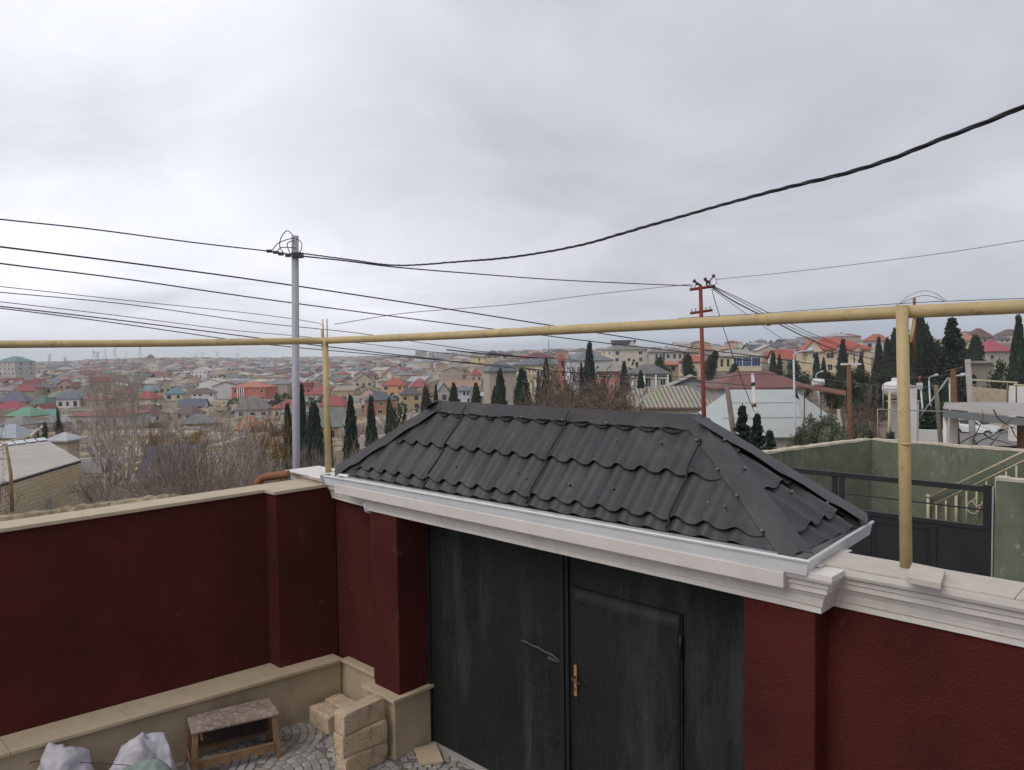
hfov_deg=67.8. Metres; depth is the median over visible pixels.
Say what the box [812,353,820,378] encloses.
cypress tree
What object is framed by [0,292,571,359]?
cable
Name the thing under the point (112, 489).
bare shrub
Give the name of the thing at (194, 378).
house
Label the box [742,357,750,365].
window
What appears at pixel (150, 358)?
house
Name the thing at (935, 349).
cypress tree
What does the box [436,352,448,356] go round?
apartment block
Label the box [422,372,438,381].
house
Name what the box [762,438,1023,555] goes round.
green wall
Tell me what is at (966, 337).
house
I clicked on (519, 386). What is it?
cypress tree
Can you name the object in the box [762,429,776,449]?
spruce tree
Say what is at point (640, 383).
cypress tree
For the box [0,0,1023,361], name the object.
sky
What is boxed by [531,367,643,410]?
bare tree
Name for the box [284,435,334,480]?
bare shrub
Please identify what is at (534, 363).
house
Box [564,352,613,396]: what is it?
house
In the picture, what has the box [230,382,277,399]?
house
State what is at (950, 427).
carport
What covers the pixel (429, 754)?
stone tile
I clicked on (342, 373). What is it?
house
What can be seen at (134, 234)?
cable
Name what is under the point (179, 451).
bare shrub
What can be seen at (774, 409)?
shed
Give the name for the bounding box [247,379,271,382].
house
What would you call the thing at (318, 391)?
house
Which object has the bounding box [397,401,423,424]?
bare shrub
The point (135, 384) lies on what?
house
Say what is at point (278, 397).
distant trees
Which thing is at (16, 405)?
house
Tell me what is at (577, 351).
house
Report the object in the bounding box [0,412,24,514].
bare tree
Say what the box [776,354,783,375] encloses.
cypress tree
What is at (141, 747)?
sack
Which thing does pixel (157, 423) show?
bare tree
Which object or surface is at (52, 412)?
house
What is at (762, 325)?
cable
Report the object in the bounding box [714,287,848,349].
cable
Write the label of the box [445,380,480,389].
house
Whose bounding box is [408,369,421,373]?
house
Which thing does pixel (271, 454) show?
bare tree
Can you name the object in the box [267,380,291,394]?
house
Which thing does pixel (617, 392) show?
bare tree
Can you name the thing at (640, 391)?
house
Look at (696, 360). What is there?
house
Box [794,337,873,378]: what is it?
house
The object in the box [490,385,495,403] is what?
cypress tree
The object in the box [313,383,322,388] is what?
house
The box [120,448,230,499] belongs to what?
bare shrub
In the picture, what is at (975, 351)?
cypress tree
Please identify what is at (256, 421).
house
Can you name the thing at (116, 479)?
bare tree
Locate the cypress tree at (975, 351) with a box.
[966,334,985,360]
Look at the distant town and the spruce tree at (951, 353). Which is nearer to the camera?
the spruce tree at (951, 353)
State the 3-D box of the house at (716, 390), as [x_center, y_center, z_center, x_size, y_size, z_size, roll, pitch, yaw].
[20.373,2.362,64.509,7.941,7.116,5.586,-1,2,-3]
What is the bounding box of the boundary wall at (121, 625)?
[0,478,342,769]
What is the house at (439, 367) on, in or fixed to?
on the ground
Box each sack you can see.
[37,742,93,769]
[109,732,177,769]
[122,759,171,769]
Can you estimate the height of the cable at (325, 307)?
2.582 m
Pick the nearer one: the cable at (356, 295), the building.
the cable at (356, 295)
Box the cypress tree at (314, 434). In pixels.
[302,400,324,466]
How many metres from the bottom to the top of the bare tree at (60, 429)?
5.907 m
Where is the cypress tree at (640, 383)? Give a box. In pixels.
[637,369,644,387]
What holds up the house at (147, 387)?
on the ground
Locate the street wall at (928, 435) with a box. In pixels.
[919,429,942,441]
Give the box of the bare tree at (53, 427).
[46,417,70,436]
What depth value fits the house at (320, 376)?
584.58 m
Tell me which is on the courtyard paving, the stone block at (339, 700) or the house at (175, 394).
the stone block at (339, 700)
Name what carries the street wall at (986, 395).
on the ground
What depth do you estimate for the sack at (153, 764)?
7.89 m
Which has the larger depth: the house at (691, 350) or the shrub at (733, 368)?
the house at (691, 350)
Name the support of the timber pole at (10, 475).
on the ground
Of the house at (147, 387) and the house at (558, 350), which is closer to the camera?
the house at (147, 387)
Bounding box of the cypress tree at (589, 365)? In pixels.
[581,342,596,393]
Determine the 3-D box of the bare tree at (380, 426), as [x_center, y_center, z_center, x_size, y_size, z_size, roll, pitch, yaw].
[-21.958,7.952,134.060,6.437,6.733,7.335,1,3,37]
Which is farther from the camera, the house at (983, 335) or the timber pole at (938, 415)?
the house at (983, 335)
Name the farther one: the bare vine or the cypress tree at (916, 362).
the cypress tree at (916, 362)
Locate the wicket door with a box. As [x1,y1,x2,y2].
[570,586,680,769]
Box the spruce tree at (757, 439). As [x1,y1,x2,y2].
[749,413,765,449]
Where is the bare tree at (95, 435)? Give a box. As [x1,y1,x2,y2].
[76,425,125,452]
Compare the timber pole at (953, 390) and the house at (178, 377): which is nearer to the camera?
the timber pole at (953, 390)
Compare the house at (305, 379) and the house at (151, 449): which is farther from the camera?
the house at (305, 379)
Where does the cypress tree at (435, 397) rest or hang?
on the ground
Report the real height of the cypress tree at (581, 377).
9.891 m
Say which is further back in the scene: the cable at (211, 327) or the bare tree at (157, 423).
the bare tree at (157, 423)
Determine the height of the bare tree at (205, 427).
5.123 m
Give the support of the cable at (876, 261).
attached to the utility pole at (701, 311)
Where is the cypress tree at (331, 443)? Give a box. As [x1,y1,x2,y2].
[323,416,333,467]
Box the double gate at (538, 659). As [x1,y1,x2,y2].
[426,524,743,769]
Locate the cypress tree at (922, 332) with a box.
[916,318,932,386]
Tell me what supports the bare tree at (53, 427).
on the ground
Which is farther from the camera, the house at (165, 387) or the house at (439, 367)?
the house at (439, 367)
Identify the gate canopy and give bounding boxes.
[320,400,873,587]
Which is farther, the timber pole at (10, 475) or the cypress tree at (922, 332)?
the cypress tree at (922, 332)
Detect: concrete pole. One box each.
[724,382,736,433]
[751,373,756,416]
[837,409,841,431]
[965,359,976,445]
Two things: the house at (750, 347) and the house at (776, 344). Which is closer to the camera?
the house at (750, 347)
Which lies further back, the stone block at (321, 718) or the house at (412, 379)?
the house at (412, 379)
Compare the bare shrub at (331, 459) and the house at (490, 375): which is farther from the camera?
the house at (490, 375)
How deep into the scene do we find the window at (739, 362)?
184.88 m
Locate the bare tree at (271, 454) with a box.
[233,432,282,471]
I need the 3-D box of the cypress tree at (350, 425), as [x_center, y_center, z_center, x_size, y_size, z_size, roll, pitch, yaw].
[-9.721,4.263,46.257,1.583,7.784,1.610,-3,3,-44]
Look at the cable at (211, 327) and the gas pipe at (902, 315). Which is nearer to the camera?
the gas pipe at (902, 315)
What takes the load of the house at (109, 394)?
on the ground
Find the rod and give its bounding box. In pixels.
[913,298,915,357]
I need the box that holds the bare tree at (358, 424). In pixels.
[357,423,367,434]
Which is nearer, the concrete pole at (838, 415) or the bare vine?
the bare vine
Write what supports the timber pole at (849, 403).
on the ground
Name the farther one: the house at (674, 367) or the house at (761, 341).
the house at (761, 341)
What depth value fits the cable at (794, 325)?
32.91 m
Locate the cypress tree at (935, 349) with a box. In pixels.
[930,339,944,382]
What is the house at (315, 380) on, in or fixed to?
on the ground
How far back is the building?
521.41 m
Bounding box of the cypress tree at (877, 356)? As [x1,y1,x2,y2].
[870,336,882,380]
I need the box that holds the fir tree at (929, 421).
[919,403,936,429]
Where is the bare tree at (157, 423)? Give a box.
[138,417,168,428]
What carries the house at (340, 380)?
on the ground
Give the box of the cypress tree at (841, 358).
[835,338,846,385]
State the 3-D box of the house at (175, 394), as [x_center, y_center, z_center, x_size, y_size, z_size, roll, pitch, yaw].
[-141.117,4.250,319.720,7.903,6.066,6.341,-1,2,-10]
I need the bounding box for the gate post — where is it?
[910,385,921,440]
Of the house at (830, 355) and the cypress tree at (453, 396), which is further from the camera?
the house at (830, 355)
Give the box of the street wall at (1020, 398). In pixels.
[1008,386,1023,441]
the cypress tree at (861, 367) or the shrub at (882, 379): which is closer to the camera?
the shrub at (882, 379)
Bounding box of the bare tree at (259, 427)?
[242,420,266,431]
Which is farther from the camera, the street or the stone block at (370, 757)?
the street
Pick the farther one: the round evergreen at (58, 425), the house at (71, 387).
the house at (71, 387)
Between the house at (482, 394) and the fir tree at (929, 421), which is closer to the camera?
the fir tree at (929, 421)
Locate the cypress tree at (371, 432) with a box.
[364,393,377,445]
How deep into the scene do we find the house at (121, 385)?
391.04 m
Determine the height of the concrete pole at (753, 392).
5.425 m
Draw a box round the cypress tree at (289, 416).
[282,400,292,480]
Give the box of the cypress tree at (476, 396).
[471,382,481,402]
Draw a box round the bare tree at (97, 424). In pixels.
[82,418,114,434]
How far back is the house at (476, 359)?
510.60 m
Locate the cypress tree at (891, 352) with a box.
[884,327,896,375]
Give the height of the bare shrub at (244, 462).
5.401 m
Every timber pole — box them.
[4,443,13,511]
[841,355,860,439]
[916,376,923,420]
[933,385,942,442]
[945,366,963,442]
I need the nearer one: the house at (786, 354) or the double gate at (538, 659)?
the double gate at (538, 659)
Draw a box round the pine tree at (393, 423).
[383,399,407,433]
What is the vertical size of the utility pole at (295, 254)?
9.262 m
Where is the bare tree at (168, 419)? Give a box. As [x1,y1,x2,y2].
[149,389,190,445]
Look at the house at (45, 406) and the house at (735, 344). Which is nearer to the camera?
the house at (45, 406)
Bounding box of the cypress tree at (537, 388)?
[535,370,540,405]
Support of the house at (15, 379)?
on the ground
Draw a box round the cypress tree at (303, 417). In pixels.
[300,381,306,467]
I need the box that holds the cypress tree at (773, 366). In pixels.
[769,350,777,373]
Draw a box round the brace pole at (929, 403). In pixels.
[919,377,948,416]
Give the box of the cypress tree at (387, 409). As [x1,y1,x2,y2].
[385,396,392,434]
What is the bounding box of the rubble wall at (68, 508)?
[0,493,182,521]
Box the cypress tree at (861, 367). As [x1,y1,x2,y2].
[855,354,865,382]
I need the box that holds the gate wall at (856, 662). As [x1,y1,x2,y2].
[289,466,1023,769]
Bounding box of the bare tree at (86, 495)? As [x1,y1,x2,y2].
[65,438,124,502]
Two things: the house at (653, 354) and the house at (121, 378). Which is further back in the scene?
the house at (121, 378)
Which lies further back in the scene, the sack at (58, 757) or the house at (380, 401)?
the house at (380, 401)
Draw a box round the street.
[959,431,1016,445]
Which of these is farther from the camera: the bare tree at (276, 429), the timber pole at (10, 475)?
the bare tree at (276, 429)
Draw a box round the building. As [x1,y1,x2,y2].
[0,356,35,379]
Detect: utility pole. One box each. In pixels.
[267,230,303,468]
[690,274,716,416]
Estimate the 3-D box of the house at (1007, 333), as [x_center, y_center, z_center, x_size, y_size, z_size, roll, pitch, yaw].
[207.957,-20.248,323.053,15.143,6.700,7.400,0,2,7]
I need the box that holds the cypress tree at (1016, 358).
[1005,314,1023,387]
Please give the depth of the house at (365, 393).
318.19 m
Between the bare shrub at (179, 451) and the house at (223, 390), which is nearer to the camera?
the bare shrub at (179, 451)
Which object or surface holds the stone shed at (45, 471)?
on the ground
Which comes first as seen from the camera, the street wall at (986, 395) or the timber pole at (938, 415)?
the timber pole at (938, 415)
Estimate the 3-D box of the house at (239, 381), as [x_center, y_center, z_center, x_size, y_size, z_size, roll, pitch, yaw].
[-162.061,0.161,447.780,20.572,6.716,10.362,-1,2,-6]
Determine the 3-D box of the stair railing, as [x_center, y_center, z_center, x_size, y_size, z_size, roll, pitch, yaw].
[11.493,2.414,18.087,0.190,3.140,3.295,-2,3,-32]
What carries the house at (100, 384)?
on the ground
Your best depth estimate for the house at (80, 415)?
177.05 m
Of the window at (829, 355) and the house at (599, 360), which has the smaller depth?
the window at (829, 355)
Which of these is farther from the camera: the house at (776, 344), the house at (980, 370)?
the house at (776, 344)
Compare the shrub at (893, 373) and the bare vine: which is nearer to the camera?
the bare vine
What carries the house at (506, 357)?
on the ground
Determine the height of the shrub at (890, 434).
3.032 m
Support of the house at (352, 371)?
on the ground
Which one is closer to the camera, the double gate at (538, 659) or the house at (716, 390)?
the double gate at (538, 659)
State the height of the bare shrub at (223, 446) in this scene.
6.186 m
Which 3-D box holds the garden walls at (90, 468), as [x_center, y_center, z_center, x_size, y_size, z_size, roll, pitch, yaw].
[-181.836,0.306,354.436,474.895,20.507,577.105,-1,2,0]
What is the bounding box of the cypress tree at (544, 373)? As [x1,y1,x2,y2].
[541,356,552,404]
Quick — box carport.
[943,402,1023,448]
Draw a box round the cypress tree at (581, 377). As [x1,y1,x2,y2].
[578,361,583,403]
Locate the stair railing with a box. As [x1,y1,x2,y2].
[926,450,1023,522]
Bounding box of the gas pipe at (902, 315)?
[0,299,1023,568]
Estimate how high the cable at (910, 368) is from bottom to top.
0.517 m
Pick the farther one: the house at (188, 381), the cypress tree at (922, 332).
the house at (188, 381)
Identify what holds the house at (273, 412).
on the ground
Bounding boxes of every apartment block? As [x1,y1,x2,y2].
[415,351,426,359]
[428,352,434,356]
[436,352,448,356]
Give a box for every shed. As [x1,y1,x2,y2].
[0,437,83,514]
[696,389,842,448]
[886,400,920,440]
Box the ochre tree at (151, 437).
[137,414,177,456]
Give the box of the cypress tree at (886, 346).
[880,336,889,371]
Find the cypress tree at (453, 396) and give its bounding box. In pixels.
[448,381,458,401]
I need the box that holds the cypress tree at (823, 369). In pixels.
[820,357,826,377]
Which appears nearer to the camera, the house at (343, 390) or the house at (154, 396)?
the house at (154, 396)
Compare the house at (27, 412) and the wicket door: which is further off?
the house at (27, 412)
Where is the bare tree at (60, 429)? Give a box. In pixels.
[25,424,77,438]
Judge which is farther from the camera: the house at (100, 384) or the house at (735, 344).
the house at (735, 344)
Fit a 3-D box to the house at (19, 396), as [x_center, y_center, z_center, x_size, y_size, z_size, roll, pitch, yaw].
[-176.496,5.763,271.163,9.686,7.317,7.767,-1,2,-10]
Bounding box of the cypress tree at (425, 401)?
[420,386,430,411]
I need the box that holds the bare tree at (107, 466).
[68,348,133,496]
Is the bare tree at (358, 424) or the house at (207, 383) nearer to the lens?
the bare tree at (358, 424)
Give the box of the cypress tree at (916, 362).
[909,330,926,404]
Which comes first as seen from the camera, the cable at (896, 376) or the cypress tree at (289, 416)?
the cable at (896, 376)
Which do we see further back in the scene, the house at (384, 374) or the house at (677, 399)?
the house at (384, 374)
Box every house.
[0,379,15,385]
[0,384,17,393]
[0,391,33,403]
[0,401,33,409]
[0,416,39,428]
[0,424,38,440]
[3,378,23,382]
[4,407,48,420]
[11,384,36,399]
[14,384,44,397]
[22,379,45,384]
[28,395,56,405]
[34,403,58,409]
[37,382,58,395]
[37,407,153,429]
[43,409,59,415]
[46,378,61,383]
[47,391,62,399]
[47,432,86,458]
[55,390,83,407]
[57,379,73,389]
[63,370,79,374]
[68,382,80,389]
[69,371,93,374]
[71,375,88,382]
[81,376,110,393]
[81,395,115,407]
[93,389,136,400]
[102,370,113,375]
[110,383,131,389]
[112,375,126,382]
[122,372,145,378]
[126,381,141,389]
[134,445,196,494]
[135,391,162,402]
[138,385,158,391]
[138,404,164,421]
[141,373,154,377]
[141,378,162,382]
[142,380,158,387]
[146,354,154,362]
[147,362,163,370]
[155,373,172,378]
[159,378,173,381]
[159,379,170,393]
[164,388,186,399]
[171,386,196,393]
[172,374,188,381]
[172,405,207,418]
[175,383,194,386]
[177,379,197,386]
[177,399,209,407]
[178,413,217,426]
[183,375,205,381]
[190,388,216,399]
[191,367,214,377]
[199,378,230,388]
[208,369,231,377]
[211,381,238,398]
[226,373,246,379]
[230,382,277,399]
[231,379,251,383]
[234,396,271,417]
[235,416,263,433]
[238,371,256,379]
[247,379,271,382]
[257,373,272,377]
[264,375,291,380]
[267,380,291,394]
[268,399,309,418]
[278,406,308,420]
[299,372,306,377]
[299,378,309,381]
[301,382,313,394]
[306,386,332,396]
[309,378,320,383]
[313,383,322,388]
[313,383,336,389]
[314,374,322,380]
[318,395,347,411]
[320,377,343,385]
[320,407,344,437]
[322,386,358,395]
[332,376,348,384]
[334,379,344,385]
[335,371,350,379]
[346,368,364,378]
[351,373,373,386]
[358,390,372,399]
[363,391,396,416]
[365,367,389,376]
[365,371,378,378]
[376,378,390,386]
[381,371,389,377]
[381,378,409,394]
[386,370,405,377]
[394,371,416,379]
[398,367,412,371]
[398,387,421,408]
[407,376,429,383]
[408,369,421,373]
[409,378,429,388]
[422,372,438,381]
[433,371,463,378]
[435,362,448,371]
[437,382,449,400]
[441,367,462,381]
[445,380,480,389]
[457,385,472,401]
[469,369,482,379]
[470,354,485,364]
[472,392,483,402]
[481,361,517,403]
[485,350,499,364]
[503,353,514,359]
[503,357,519,365]
[512,358,557,401]
[520,352,554,361]
[537,351,555,359]
[551,349,567,353]
[555,352,568,356]
[557,355,565,396]
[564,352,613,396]
[568,349,585,353]
[596,362,629,398]
[601,340,648,368]
[618,388,651,410]
[627,364,671,390]
[631,386,713,413]
[648,348,663,363]
[654,361,677,381]
[663,348,683,362]
[664,374,707,392]
[672,342,690,350]
[676,355,705,379]
[684,348,699,356]
[690,341,710,345]
[691,344,714,355]
[697,371,804,400]
[710,344,723,350]
[716,349,763,371]
[720,344,736,350]
[724,340,738,347]
[742,344,761,352]
[752,344,779,353]
[754,339,766,343]
[761,351,769,362]
[766,349,795,363]
[767,341,782,347]
[778,342,796,348]
[782,339,796,343]
[783,335,832,354]
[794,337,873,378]
[819,332,861,343]
[845,334,860,340]
[862,334,889,356]
[960,333,971,348]
[964,361,996,386]
[968,328,995,342]
[982,340,1009,373]
[993,329,1023,341]
[993,335,1010,342]
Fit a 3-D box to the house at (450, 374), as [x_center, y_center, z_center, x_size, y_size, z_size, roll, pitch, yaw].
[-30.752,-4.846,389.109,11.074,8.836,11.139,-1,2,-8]
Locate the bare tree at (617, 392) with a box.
[537,355,647,411]
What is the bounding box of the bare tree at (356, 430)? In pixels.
[336,422,380,439]
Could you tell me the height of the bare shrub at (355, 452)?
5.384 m
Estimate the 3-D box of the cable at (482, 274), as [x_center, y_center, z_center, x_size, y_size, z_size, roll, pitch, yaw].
[0.661,-2.959,20.668,0.829,0.282,15.062,2,3,43]
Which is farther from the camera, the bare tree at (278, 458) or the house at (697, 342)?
the house at (697, 342)
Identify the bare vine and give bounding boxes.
[958,409,1023,445]
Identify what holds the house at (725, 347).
on the ground
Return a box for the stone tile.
[414,743,442,765]
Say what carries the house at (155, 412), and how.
on the ground
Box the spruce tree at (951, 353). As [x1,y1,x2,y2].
[930,316,976,394]
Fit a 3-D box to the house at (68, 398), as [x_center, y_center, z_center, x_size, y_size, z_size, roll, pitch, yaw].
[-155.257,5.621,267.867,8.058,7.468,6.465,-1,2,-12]
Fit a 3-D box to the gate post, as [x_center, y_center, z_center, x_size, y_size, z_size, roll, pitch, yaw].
[14.358,2.048,27.217,0.374,4.070,0.260,-1,2,0]
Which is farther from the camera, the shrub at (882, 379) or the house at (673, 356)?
the house at (673, 356)
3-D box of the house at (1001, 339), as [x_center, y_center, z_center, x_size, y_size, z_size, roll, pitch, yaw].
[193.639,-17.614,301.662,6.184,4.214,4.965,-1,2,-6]
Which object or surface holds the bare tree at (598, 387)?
on the ground
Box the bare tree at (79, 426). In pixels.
[61,413,99,435]
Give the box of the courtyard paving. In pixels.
[175,719,474,769]
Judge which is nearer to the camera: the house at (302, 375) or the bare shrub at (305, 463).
the bare shrub at (305, 463)
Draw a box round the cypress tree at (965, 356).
[962,341,966,359]
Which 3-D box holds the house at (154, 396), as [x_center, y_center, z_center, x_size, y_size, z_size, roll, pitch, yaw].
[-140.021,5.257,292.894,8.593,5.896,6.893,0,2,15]
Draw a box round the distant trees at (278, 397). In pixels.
[37,339,784,413]
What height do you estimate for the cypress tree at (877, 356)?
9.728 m
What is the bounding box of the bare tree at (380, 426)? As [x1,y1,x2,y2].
[374,414,400,434]
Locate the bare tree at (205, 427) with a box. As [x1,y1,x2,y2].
[195,418,226,431]
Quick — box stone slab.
[906,563,944,588]
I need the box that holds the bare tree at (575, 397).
[521,360,620,407]
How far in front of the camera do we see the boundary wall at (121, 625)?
9.14 m
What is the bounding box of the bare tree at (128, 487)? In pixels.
[106,449,146,500]
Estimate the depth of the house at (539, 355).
261.33 m
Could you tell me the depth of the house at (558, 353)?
543.10 m
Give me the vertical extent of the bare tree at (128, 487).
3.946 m
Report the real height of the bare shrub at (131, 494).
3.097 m
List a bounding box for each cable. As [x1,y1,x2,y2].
[0,219,288,253]
[0,246,855,368]
[0,263,767,363]
[0,286,321,324]
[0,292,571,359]
[0,301,482,357]
[0,306,636,375]
[0,308,698,377]
[302,104,1023,265]
[304,256,690,285]
[337,284,689,323]
[446,349,537,358]
[584,375,748,385]
[678,298,1023,318]
[705,374,959,389]
[711,289,765,433]
[712,289,807,355]
[713,288,895,364]
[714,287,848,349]
[715,240,1023,279]
[715,287,893,357]
[739,371,831,385]
[776,369,946,386]
[851,365,950,377]
[852,358,970,368]
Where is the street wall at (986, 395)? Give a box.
[973,386,1008,430]
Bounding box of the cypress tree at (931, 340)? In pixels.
[927,333,935,355]
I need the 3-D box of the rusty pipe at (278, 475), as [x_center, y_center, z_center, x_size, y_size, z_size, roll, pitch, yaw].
[-3.368,1.440,10.668,0.519,0.491,0.107,-1,2,0]
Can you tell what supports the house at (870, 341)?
on the ground
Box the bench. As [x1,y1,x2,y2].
[186,698,280,769]
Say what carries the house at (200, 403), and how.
on the ground
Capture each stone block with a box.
[309,701,338,734]
[325,694,354,707]
[334,694,383,735]
[334,718,386,757]
[336,740,387,769]
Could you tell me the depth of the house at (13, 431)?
137.32 m
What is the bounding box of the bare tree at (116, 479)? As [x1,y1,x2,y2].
[73,421,144,486]
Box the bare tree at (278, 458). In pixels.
[234,397,292,482]
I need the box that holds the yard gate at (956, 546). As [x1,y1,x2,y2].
[790,467,994,576]
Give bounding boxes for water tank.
[882,378,910,435]
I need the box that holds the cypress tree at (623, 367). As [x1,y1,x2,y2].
[619,360,629,392]
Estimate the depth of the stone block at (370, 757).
8.68 m
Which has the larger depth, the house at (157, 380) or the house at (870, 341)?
the house at (157, 380)
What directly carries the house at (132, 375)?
on the ground
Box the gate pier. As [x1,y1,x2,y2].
[994,475,1023,581]
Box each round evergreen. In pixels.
[39,420,48,438]
[55,418,63,434]
[56,406,60,423]
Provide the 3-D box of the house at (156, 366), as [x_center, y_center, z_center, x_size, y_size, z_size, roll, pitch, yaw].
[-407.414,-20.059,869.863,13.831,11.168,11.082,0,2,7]
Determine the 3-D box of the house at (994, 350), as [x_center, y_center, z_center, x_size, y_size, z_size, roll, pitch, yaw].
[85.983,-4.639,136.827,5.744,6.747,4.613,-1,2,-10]
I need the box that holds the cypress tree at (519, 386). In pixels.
[513,369,530,404]
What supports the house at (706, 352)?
on the ground
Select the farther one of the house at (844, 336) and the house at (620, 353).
the house at (844, 336)
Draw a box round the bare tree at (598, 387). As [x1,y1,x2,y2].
[579,365,633,410]
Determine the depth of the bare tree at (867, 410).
35.99 m
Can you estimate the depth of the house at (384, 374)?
551.75 m
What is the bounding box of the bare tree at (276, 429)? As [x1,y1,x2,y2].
[261,418,282,436]
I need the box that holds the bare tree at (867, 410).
[840,378,882,439]
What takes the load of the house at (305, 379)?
on the ground
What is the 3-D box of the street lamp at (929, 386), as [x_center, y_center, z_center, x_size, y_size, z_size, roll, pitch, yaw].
[28.818,1.661,52.130,0.692,4.882,0.180,-1,2,0]
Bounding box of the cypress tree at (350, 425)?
[342,391,359,460]
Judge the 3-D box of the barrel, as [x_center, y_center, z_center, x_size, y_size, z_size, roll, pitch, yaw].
[16.500,-0.138,41.039,0.590,0.406,0.406,-1,2,0]
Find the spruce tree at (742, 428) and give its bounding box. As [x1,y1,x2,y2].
[733,403,751,442]
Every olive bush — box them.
[787,426,809,446]
[801,413,848,445]
[853,422,876,438]
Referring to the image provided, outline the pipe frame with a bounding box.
[877,384,947,437]
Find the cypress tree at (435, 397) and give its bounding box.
[433,384,438,400]
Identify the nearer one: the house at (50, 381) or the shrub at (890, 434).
the shrub at (890, 434)
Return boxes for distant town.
[35,344,745,377]
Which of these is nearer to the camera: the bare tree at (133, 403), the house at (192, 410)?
the bare tree at (133, 403)
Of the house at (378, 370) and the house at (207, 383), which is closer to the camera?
the house at (207, 383)
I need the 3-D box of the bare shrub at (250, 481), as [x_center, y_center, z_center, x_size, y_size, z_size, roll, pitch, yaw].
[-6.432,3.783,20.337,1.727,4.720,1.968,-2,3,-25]
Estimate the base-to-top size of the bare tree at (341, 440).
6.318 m
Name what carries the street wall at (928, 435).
on the ground
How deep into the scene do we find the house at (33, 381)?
344.28 m
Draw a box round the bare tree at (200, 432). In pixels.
[152,420,222,476]
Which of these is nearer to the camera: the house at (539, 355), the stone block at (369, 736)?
the stone block at (369, 736)
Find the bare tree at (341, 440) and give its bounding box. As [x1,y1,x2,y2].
[333,426,381,448]
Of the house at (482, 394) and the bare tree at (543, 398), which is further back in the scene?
the house at (482, 394)
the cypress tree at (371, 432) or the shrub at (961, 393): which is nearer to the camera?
the cypress tree at (371, 432)
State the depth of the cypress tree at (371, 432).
61.96 m
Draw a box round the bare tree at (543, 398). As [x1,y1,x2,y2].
[513,366,577,407]
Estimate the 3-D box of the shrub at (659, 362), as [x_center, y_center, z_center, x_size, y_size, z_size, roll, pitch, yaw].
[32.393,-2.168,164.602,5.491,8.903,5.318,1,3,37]
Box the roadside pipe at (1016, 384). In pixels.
[972,379,1023,402]
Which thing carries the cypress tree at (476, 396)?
on the ground
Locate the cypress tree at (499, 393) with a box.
[493,367,507,404]
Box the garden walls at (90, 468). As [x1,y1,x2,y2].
[0,364,572,480]
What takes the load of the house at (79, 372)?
on the ground
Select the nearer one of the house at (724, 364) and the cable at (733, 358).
the cable at (733, 358)
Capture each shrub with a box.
[64,470,120,503]
[78,471,152,503]
[103,468,152,501]
[118,410,256,497]
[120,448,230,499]
[141,400,273,493]
[158,432,271,495]
[202,419,300,491]
[248,444,290,485]
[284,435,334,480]
[312,444,349,467]
[333,434,370,462]
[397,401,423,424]
[654,357,672,382]
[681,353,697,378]
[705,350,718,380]
[726,361,738,374]
[784,358,813,398]
[820,371,842,410]
[837,367,873,417]
[859,370,891,420]
[885,368,917,416]
[886,430,895,438]
[917,379,948,429]
[939,374,967,411]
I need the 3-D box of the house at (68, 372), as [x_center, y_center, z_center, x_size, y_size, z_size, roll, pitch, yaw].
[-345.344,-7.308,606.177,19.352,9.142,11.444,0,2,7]
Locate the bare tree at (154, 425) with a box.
[146,420,161,428]
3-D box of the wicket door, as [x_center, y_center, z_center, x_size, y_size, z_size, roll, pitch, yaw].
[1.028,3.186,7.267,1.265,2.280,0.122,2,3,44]
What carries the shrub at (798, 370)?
on the ground
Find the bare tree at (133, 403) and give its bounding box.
[96,358,158,498]
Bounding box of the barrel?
[812,379,824,385]
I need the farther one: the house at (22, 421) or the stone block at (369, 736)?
the house at (22, 421)
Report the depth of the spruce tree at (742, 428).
23.99 m
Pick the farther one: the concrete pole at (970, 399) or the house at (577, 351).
the house at (577, 351)
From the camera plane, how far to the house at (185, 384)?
390.01 m
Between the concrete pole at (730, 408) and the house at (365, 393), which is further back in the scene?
the house at (365, 393)
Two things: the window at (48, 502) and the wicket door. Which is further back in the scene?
the window at (48, 502)
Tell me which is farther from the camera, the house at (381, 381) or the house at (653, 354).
the house at (381, 381)
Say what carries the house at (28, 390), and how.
on the ground
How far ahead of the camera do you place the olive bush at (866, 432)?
29.93 m
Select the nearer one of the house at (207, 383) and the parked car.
the parked car
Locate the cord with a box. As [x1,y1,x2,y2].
[30,760,128,765]
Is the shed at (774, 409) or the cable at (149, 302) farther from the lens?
the shed at (774, 409)
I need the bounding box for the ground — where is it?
[0,343,1016,571]
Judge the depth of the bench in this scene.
9.00 m
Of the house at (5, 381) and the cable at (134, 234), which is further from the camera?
the house at (5, 381)
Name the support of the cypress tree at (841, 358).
on the ground
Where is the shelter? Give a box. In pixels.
[797,383,845,434]
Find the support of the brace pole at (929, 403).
attached to the carport
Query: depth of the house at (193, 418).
173.65 m
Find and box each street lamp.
[793,348,814,435]
[815,371,822,407]
[928,374,938,404]
[949,373,965,410]
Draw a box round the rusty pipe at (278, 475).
[254,470,290,484]
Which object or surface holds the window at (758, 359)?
in the house at (724, 364)
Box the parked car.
[959,419,1004,433]
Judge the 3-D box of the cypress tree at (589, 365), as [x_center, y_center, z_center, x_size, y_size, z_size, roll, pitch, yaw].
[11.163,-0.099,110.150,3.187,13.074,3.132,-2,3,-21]
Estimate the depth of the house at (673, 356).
254.87 m
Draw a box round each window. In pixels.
[45,497,51,509]
[645,377,650,386]
[660,378,665,385]
[733,357,741,365]
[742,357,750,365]
[751,357,760,365]
[826,352,833,358]
[827,364,832,370]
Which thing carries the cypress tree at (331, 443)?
on the ground
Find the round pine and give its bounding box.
[986,356,1016,389]

